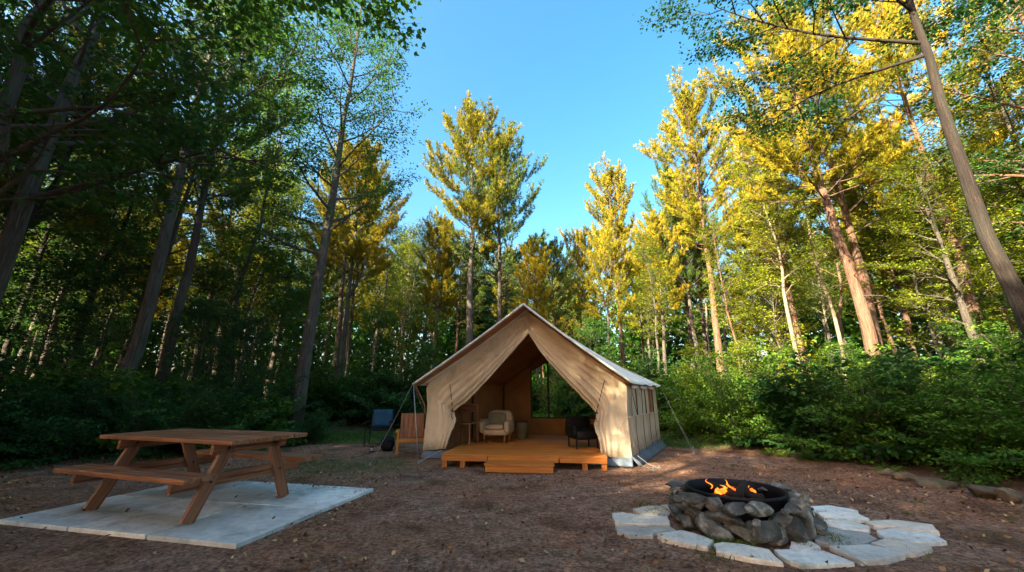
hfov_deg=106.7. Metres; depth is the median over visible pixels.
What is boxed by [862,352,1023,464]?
shrub
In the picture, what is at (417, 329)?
sapling
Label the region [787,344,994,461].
shrub
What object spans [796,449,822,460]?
fern
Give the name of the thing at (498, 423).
armchair
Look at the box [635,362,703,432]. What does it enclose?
shrub
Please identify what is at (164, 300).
pine tree
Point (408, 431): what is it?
wooden armchair
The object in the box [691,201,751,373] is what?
slender tree
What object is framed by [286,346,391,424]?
shrub
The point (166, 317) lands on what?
pine tree
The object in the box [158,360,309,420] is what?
shrub
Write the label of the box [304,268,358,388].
broadleaf tree
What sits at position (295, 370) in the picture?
shrub
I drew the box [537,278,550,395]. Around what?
slender tree
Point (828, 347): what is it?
shrub
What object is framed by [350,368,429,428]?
shrub
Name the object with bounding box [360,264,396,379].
pine tree
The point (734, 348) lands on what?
sapling
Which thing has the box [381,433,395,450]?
backpack
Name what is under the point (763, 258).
slender tree
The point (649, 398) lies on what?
side window
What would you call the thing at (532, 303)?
slender tree
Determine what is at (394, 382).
shrub
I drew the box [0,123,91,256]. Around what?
pine tree
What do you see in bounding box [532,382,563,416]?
shrub
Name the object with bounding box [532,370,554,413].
shrub
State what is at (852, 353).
sapling
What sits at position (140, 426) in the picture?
shrub
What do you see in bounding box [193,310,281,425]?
sapling
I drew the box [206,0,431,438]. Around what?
broadleaf tree
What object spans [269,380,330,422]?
shrub
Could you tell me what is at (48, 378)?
shrub
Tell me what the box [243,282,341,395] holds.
sapling
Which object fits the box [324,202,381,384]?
slender tree
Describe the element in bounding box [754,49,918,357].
broadleaf tree
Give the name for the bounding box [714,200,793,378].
pine tree
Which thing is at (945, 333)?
broadleaf tree
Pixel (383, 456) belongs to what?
grass patch
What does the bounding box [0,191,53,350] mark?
sapling
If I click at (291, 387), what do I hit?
shrub
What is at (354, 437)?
lawn grass
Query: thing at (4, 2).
broadleaf tree
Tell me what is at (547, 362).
window
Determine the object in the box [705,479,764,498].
campfire
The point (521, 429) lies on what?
waste bin
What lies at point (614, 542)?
twigs
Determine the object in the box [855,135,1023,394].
broadleaf tree
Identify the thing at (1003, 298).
pine tree
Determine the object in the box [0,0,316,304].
broadleaf tree
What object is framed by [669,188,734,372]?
pine tree
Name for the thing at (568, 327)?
pine tree
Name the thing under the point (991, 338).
sapling
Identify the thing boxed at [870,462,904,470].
fern
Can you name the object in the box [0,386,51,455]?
shrub
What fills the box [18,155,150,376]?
broadleaf tree
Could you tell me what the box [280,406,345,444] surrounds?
shrub
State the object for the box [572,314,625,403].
sapling
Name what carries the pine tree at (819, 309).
on the ground at (501, 549)
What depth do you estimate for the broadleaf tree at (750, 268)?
23.07 m
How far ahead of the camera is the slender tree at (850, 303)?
31.39 m
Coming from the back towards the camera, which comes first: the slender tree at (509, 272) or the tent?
the slender tree at (509, 272)
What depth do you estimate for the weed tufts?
3.95 m
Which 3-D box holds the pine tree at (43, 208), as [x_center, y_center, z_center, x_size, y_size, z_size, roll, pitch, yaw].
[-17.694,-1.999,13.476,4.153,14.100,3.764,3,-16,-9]
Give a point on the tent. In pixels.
(493, 367)
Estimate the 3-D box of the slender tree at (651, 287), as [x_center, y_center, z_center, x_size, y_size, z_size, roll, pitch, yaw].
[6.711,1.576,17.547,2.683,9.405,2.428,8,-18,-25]
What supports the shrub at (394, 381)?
on the ground at (501, 549)
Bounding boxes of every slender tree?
[0,231,53,340]
[45,77,191,389]
[77,212,152,365]
[205,263,244,374]
[207,54,330,385]
[226,143,316,389]
[226,190,304,383]
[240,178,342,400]
[255,225,314,379]
[267,234,312,399]
[313,279,334,379]
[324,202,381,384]
[352,203,415,379]
[380,219,435,387]
[382,220,426,373]
[407,226,440,367]
[459,263,490,339]
[476,250,516,326]
[502,251,532,314]
[515,253,552,387]
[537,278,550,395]
[544,254,569,385]
[560,246,592,341]
[567,267,600,344]
[629,221,689,372]
[633,270,673,360]
[639,318,661,360]
[666,274,706,350]
[685,236,732,374]
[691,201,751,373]
[702,213,740,381]
[728,246,787,372]
[728,251,768,360]
[736,206,818,375]
[793,235,846,366]
[798,168,873,371]
[824,221,881,325]
[877,184,978,356]
[887,221,965,354]
[911,122,1023,341]
[923,114,1023,293]
[955,203,1021,350]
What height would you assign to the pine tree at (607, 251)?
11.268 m
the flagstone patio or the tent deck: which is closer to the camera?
the flagstone patio
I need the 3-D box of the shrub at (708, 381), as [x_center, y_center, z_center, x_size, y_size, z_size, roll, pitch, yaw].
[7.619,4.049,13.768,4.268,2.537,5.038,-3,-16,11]
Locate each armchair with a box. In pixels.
[395,413,424,454]
[478,410,513,442]
[565,416,598,448]
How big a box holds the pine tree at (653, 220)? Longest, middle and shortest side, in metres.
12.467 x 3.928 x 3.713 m
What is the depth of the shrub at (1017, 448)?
5.18 m
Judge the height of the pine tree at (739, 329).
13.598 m
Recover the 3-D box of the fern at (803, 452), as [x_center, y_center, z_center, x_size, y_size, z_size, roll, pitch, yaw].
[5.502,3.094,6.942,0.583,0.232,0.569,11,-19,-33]
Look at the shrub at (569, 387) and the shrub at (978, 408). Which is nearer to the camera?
the shrub at (978, 408)
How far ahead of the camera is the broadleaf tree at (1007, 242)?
12.58 m
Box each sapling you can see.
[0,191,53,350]
[0,203,164,380]
[0,238,132,397]
[33,241,173,395]
[137,256,260,391]
[137,292,250,404]
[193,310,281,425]
[211,240,324,395]
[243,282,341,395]
[341,299,413,412]
[390,306,448,395]
[395,341,444,425]
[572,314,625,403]
[674,339,716,409]
[717,335,763,389]
[725,254,824,381]
[814,338,869,380]
[843,193,1022,381]
[927,306,1022,379]
[950,327,1023,404]
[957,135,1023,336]
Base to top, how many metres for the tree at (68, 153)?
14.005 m
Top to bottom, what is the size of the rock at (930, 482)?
0.154 m
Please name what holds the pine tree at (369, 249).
on the ground at (501, 549)
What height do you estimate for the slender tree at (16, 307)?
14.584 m
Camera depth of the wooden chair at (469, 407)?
8.13 m
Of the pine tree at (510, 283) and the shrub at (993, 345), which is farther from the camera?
the pine tree at (510, 283)
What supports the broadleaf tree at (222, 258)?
on the ground at (501, 549)
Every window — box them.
[530,361,595,418]
[629,387,636,415]
[639,388,645,413]
[647,388,652,411]
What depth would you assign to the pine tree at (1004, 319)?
28.15 m
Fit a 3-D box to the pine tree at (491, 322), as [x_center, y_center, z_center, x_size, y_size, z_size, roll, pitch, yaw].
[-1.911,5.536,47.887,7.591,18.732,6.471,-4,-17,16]
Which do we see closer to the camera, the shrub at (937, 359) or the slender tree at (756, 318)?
the shrub at (937, 359)
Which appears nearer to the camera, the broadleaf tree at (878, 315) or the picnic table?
the picnic table
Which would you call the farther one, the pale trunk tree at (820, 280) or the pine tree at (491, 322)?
the pine tree at (491, 322)
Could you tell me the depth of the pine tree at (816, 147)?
12.34 m
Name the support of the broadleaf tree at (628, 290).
on the ground at (501, 549)
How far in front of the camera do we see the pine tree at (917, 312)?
29.57 m
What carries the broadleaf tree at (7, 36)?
on the ground at (501, 549)
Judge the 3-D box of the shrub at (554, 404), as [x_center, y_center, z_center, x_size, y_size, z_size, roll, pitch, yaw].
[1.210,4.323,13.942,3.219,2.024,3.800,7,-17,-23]
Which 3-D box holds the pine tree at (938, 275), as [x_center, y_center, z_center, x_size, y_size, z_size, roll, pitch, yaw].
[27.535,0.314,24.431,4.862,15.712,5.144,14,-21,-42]
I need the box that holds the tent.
[368,303,694,471]
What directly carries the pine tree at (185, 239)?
on the ground at (501, 549)
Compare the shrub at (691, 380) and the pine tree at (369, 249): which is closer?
the shrub at (691, 380)
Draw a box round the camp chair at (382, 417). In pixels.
[363,409,394,446]
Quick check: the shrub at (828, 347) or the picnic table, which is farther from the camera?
the shrub at (828, 347)
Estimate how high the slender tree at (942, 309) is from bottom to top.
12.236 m
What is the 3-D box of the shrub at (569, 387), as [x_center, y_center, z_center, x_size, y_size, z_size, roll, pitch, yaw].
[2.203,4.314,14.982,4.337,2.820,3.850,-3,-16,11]
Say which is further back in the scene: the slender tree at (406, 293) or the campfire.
the slender tree at (406, 293)
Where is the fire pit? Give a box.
[665,478,827,545]
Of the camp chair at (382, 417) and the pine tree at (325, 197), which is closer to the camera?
the camp chair at (382, 417)
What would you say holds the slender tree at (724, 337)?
on the ground at (501, 549)
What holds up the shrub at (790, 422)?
on the ground at (501, 549)
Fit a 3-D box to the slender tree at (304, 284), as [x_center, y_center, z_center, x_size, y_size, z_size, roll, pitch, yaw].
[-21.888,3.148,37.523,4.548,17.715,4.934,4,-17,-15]
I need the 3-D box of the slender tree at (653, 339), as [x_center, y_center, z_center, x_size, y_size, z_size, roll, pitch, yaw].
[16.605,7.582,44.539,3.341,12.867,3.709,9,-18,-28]
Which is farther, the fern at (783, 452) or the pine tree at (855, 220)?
the pine tree at (855, 220)
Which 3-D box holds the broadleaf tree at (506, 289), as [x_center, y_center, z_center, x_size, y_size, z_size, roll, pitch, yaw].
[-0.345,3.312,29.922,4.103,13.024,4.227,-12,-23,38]
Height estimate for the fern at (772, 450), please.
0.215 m
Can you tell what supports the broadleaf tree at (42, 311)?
on the ground at (501, 549)
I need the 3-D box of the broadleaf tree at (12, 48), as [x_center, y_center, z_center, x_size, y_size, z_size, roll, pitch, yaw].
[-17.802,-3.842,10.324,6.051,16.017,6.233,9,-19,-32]
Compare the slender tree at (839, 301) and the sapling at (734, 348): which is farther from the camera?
the slender tree at (839, 301)
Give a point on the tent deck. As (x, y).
(555, 448)
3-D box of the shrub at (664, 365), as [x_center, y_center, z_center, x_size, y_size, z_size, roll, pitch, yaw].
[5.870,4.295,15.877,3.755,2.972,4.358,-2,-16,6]
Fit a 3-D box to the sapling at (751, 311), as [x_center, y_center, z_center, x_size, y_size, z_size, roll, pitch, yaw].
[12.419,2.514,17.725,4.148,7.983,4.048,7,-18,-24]
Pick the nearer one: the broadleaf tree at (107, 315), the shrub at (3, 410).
the shrub at (3, 410)
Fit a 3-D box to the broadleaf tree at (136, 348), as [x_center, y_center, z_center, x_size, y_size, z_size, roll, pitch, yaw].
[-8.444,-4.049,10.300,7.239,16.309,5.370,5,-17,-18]
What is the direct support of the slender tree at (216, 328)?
on the ground at (501, 549)
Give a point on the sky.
(582, 79)
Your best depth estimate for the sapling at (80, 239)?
14.00 m
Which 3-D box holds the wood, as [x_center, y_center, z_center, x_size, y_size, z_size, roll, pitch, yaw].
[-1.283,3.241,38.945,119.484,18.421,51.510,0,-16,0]
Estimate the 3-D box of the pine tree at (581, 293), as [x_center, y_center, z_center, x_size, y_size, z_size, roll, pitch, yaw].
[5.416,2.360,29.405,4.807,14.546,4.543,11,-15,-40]
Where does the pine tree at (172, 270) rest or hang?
on the ground at (501, 549)
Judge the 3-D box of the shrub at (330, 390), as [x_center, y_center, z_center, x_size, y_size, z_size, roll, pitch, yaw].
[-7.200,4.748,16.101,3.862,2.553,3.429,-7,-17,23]
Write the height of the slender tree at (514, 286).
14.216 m
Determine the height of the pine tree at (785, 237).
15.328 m
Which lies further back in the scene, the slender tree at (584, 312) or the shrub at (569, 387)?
the slender tree at (584, 312)
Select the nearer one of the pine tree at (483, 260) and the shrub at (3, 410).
the shrub at (3, 410)
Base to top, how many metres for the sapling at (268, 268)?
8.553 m
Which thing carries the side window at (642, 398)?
in the tent
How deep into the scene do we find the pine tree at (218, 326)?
37.28 m
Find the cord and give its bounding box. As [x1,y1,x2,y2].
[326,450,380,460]
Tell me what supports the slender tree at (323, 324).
on the ground at (501, 549)
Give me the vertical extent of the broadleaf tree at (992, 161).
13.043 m
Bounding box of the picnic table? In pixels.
[53,428,322,524]
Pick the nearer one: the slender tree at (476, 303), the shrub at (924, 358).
the shrub at (924, 358)
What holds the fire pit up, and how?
on the flagstone patio
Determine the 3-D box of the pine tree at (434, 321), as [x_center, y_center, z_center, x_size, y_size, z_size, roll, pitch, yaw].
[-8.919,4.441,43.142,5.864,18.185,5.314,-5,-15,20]
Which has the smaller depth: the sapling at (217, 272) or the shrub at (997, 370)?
the shrub at (997, 370)
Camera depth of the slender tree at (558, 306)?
37.25 m
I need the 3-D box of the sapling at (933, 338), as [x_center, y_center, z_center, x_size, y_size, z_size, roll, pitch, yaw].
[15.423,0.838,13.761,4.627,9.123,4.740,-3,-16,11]
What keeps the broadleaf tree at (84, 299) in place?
on the ground at (501, 549)
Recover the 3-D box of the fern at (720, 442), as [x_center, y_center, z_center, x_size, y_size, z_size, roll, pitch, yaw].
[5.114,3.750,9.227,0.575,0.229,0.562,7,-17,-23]
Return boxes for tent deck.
[441,435,630,470]
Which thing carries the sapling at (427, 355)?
on the ground at (501, 549)
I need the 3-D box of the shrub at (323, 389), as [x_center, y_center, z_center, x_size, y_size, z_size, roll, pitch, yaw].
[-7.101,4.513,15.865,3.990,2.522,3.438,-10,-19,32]
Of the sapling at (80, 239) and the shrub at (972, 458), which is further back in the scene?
the sapling at (80, 239)
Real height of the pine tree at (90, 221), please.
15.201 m
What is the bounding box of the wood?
[0,238,1020,401]
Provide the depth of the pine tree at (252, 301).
31.23 m
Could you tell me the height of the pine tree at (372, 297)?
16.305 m
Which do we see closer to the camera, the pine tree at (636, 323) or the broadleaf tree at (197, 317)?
the broadleaf tree at (197, 317)
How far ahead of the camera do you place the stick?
5.56 m
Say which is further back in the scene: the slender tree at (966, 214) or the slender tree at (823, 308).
the slender tree at (823, 308)
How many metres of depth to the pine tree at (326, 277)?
29.57 m
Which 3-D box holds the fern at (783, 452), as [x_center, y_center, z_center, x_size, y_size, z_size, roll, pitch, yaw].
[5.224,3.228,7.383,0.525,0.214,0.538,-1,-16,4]
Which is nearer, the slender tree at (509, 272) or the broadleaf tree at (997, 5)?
the broadleaf tree at (997, 5)
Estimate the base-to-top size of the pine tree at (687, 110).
18.337 m
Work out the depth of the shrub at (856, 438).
6.62 m
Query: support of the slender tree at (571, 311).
on the ground at (501, 549)
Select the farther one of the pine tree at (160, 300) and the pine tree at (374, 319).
the pine tree at (374, 319)
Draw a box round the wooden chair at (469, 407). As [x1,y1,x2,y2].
[450,404,478,444]
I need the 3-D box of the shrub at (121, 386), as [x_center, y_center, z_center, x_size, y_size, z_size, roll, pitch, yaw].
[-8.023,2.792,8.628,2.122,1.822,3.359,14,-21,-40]
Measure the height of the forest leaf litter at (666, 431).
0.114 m
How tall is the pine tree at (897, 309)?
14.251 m
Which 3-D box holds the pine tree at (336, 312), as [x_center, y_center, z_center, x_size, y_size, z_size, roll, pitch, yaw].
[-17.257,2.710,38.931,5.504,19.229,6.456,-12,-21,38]
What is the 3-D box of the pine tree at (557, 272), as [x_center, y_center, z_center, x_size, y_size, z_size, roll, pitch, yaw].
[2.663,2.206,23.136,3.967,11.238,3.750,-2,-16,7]
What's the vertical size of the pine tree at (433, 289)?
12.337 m
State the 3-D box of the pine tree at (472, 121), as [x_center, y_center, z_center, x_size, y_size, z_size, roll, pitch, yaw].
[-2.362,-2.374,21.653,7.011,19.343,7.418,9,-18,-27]
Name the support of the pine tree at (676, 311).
on the ground at (501, 549)
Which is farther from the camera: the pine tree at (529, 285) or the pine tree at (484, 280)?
the pine tree at (484, 280)
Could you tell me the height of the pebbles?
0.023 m
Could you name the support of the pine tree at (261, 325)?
on the ground at (501, 549)
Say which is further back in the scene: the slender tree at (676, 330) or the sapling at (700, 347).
the slender tree at (676, 330)
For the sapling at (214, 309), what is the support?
on the ground at (501, 549)
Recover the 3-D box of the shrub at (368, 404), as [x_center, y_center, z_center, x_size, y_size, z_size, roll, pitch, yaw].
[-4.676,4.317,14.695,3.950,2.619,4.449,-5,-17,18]
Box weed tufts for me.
[71,442,1022,571]
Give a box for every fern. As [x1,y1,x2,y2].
[80,454,103,461]
[151,452,177,457]
[713,438,734,443]
[758,446,779,453]
[763,447,795,456]
[793,449,825,462]
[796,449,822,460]
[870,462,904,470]
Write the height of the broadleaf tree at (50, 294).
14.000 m
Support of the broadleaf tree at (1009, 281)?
on the ground at (501, 549)
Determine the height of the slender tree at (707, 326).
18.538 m
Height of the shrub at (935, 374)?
2.237 m
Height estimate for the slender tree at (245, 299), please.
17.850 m
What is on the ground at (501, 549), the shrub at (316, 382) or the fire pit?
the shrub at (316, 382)
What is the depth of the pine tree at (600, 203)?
26.06 m
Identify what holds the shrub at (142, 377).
on the ground at (501, 549)
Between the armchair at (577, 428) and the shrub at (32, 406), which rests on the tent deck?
the armchair at (577, 428)
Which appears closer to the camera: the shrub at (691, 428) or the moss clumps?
the moss clumps
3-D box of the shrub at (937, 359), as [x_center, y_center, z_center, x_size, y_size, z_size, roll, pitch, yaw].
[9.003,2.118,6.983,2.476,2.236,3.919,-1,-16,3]
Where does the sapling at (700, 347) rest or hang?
on the ground at (501, 549)
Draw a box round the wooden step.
[484,460,553,473]
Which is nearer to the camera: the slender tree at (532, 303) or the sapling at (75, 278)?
the sapling at (75, 278)
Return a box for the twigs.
[0,448,1023,571]
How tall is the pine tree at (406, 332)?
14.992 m
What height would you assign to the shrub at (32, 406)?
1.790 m
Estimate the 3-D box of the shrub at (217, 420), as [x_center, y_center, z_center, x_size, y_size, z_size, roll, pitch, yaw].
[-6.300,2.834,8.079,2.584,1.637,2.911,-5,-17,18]
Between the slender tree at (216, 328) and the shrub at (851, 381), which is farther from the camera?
the slender tree at (216, 328)
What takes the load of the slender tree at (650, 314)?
on the ground at (501, 549)
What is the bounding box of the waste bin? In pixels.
[515,421,527,438]
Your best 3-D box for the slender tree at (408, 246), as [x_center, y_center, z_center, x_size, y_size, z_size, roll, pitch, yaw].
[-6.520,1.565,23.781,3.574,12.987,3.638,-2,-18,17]
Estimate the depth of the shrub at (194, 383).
8.78 m
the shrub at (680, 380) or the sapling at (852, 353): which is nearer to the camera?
the sapling at (852, 353)
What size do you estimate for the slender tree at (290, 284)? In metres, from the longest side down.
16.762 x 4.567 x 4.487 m
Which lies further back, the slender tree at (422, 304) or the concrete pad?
the slender tree at (422, 304)
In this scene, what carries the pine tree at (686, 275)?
on the ground at (501, 549)
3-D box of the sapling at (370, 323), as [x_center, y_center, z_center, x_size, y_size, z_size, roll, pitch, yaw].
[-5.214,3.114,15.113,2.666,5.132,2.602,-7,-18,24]
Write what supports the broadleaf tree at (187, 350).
on the ground at (501, 549)
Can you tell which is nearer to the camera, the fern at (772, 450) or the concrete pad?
the concrete pad
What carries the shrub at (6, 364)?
on the ground at (501, 549)
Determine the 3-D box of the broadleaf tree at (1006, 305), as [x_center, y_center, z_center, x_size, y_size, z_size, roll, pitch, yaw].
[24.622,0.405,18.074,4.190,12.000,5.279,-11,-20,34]
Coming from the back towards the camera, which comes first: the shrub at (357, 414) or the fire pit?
the shrub at (357, 414)
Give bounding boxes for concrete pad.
[0,481,372,548]
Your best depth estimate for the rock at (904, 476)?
5.33 m
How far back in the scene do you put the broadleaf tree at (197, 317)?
26.72 m
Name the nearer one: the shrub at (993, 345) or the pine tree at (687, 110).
the shrub at (993, 345)
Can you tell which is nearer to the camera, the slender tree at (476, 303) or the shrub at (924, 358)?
the shrub at (924, 358)
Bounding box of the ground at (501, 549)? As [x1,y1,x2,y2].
[0,411,1023,571]
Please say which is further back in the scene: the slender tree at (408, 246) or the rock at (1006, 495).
the slender tree at (408, 246)
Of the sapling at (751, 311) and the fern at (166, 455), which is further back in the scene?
the sapling at (751, 311)
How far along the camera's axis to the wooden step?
5.94 m
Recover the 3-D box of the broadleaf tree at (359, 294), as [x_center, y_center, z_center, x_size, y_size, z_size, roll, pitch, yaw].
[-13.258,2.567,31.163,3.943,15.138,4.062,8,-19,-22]
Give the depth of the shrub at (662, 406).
12.84 m
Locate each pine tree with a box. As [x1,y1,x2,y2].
[0,0,162,310]
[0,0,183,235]
[0,55,107,306]
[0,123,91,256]
[2,236,81,378]
[42,102,188,367]
[92,189,184,374]
[114,164,211,370]
[122,0,304,402]
[145,259,181,372]
[151,236,205,374]
[157,143,279,378]
[195,219,262,373]
[222,256,284,366]
[241,248,292,390]
[282,219,359,332]
[294,125,400,387]
[307,134,412,379]
[322,232,374,373]
[349,258,400,388]
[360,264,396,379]
[382,232,423,375]
[384,290,424,367]
[413,207,465,369]
[415,251,456,370]
[419,90,532,344]
[434,232,488,353]
[448,116,549,322]
[453,259,493,331]
[474,266,504,331]
[486,247,528,317]
[507,237,557,385]
[528,233,585,377]
[552,267,583,338]
[555,224,604,344]
[574,219,635,359]
[583,151,645,365]
[617,253,668,375]
[624,205,692,374]
[633,65,753,376]
[636,147,720,365]
[639,238,681,368]
[651,191,719,369]
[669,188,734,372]
[691,0,933,360]
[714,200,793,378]
[722,111,823,373]
[723,283,764,374]
[749,259,810,345]
[790,226,848,368]
[809,0,1023,393]
[815,118,940,350]
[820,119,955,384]
[827,201,899,363]
[884,185,983,357]
[889,241,954,345]
[892,267,961,364]
[936,201,1019,344]
[947,193,1019,344]
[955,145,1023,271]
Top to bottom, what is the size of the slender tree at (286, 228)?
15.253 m
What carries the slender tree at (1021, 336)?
on the ground at (501, 549)
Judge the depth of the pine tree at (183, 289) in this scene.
12.24 m
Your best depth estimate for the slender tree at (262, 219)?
17.40 m
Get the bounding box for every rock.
[878,468,895,475]
[891,471,915,481]
[911,477,958,489]
[965,484,997,498]
[994,487,1023,503]
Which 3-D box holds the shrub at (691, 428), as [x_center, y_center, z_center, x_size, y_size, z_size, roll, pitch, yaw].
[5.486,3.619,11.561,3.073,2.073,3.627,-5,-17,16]
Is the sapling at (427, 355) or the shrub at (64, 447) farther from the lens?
the sapling at (427, 355)
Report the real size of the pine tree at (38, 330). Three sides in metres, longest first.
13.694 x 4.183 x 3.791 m
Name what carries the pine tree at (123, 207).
on the ground at (501, 549)
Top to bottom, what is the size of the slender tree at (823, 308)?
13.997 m
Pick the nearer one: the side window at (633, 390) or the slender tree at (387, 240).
the side window at (633, 390)
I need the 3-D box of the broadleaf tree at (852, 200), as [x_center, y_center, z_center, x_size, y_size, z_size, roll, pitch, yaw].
[15.538,-0.961,15.569,4.033,13.238,4.731,-11,-20,37]
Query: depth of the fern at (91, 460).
6.87 m
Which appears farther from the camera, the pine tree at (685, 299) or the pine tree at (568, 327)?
the pine tree at (568, 327)
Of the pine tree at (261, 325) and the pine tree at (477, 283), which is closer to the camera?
the pine tree at (477, 283)
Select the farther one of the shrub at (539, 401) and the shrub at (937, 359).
the shrub at (539, 401)
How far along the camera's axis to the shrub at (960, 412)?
6.18 m
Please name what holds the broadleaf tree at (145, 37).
on the ground at (501, 549)
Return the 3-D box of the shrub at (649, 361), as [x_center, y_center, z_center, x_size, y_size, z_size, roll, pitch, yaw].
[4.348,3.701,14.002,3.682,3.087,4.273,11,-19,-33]
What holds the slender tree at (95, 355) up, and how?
on the ground at (501, 549)
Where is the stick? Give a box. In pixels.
[392,475,431,477]
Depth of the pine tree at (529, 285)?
19.00 m
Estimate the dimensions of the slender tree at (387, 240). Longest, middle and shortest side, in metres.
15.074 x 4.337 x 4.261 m
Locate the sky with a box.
[2,0,1023,379]
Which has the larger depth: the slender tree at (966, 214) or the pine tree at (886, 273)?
the pine tree at (886, 273)
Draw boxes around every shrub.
[0,352,44,442]
[0,359,117,449]
[0,375,116,458]
[0,379,167,473]
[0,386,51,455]
[2,347,166,419]
[53,380,232,462]
[76,367,217,454]
[81,370,210,427]
[110,360,295,447]
[132,379,304,451]
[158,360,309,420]
[179,372,333,431]
[224,391,307,444]
[257,369,343,421]
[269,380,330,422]
[271,354,350,405]
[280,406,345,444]
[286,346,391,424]
[308,367,371,424]
[310,364,373,423]
[312,366,426,425]
[340,361,414,421]
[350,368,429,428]
[363,374,421,413]
[366,371,407,396]
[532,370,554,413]
[532,378,588,416]
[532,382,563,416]
[532,385,554,414]
[533,363,594,417]
[553,390,594,416]
[564,347,695,421]
[605,352,703,427]
[623,354,689,409]
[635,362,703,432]
[644,373,691,428]
[652,373,741,439]
[655,343,843,446]
[661,364,707,402]
[664,362,767,415]
[669,333,819,440]
[724,365,932,460]
[737,348,882,446]
[767,353,951,465]
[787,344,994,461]
[790,343,936,439]
[826,344,1020,445]
[850,374,1023,487]
[854,349,1023,407]
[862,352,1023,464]
[895,373,1023,475]
[898,367,1023,465]
[924,341,1023,424]
[958,320,1023,403]
[990,440,1023,453]
[993,368,1023,395]
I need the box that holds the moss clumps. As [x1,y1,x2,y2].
[603,500,946,571]
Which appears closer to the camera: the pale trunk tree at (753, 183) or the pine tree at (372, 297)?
the pale trunk tree at (753, 183)
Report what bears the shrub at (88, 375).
on the ground at (501, 549)
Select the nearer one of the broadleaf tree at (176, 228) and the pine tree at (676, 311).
the broadleaf tree at (176, 228)
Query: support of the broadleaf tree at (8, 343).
on the ground at (501, 549)
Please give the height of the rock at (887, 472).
0.149 m
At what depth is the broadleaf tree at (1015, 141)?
11.08 m
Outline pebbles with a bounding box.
[1,437,1004,571]
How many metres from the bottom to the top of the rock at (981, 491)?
0.173 m
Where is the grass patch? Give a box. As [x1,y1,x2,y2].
[128,449,416,517]
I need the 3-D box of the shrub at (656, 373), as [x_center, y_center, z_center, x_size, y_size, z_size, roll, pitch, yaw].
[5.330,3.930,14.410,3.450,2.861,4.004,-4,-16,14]
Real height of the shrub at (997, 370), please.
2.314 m
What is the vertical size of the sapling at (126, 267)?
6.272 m
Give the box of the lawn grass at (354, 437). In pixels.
[291,430,841,449]
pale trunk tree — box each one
[717,131,834,363]
[759,134,870,390]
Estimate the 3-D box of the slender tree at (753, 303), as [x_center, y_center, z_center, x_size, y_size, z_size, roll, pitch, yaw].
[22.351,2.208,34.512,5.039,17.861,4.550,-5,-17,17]
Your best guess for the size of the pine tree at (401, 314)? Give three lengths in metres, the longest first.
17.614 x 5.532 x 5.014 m
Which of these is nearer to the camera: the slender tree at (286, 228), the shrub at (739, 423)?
the shrub at (739, 423)
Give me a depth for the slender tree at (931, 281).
17.82 m
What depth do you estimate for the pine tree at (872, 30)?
13.97 m
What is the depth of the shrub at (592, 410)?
14.61 m
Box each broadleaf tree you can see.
[0,0,53,151]
[0,0,55,170]
[0,0,78,169]
[0,0,260,211]
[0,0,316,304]
[0,115,111,390]
[2,212,122,390]
[6,206,119,349]
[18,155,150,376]
[45,232,117,315]
[48,106,261,368]
[61,254,133,337]
[82,0,356,448]
[88,0,440,119]
[162,249,227,375]
[168,234,242,377]
[175,123,303,374]
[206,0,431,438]
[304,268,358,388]
[329,246,376,367]
[483,249,526,322]
[617,234,665,365]
[633,0,1023,336]
[710,291,753,356]
[727,212,814,367]
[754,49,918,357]
[847,270,917,357]
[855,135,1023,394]
[884,0,1023,242]
[898,16,1023,319]
[915,309,969,354]
[953,194,1023,326]
[956,0,1022,26]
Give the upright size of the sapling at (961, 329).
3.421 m
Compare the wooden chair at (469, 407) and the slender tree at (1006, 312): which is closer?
the wooden chair at (469, 407)
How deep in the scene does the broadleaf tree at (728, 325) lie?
44.52 m
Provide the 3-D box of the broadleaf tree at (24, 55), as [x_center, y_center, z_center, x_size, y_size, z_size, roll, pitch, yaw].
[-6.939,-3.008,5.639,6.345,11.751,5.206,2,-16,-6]
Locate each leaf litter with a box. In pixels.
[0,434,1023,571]
[2,431,1014,490]
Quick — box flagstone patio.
[612,504,947,568]
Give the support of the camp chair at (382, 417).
on the ground at (501, 549)
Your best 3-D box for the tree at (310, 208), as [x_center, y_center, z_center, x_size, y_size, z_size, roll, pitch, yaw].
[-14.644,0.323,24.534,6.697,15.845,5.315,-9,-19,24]
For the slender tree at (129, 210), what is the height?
15.480 m
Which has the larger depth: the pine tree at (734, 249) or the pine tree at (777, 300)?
the pine tree at (777, 300)

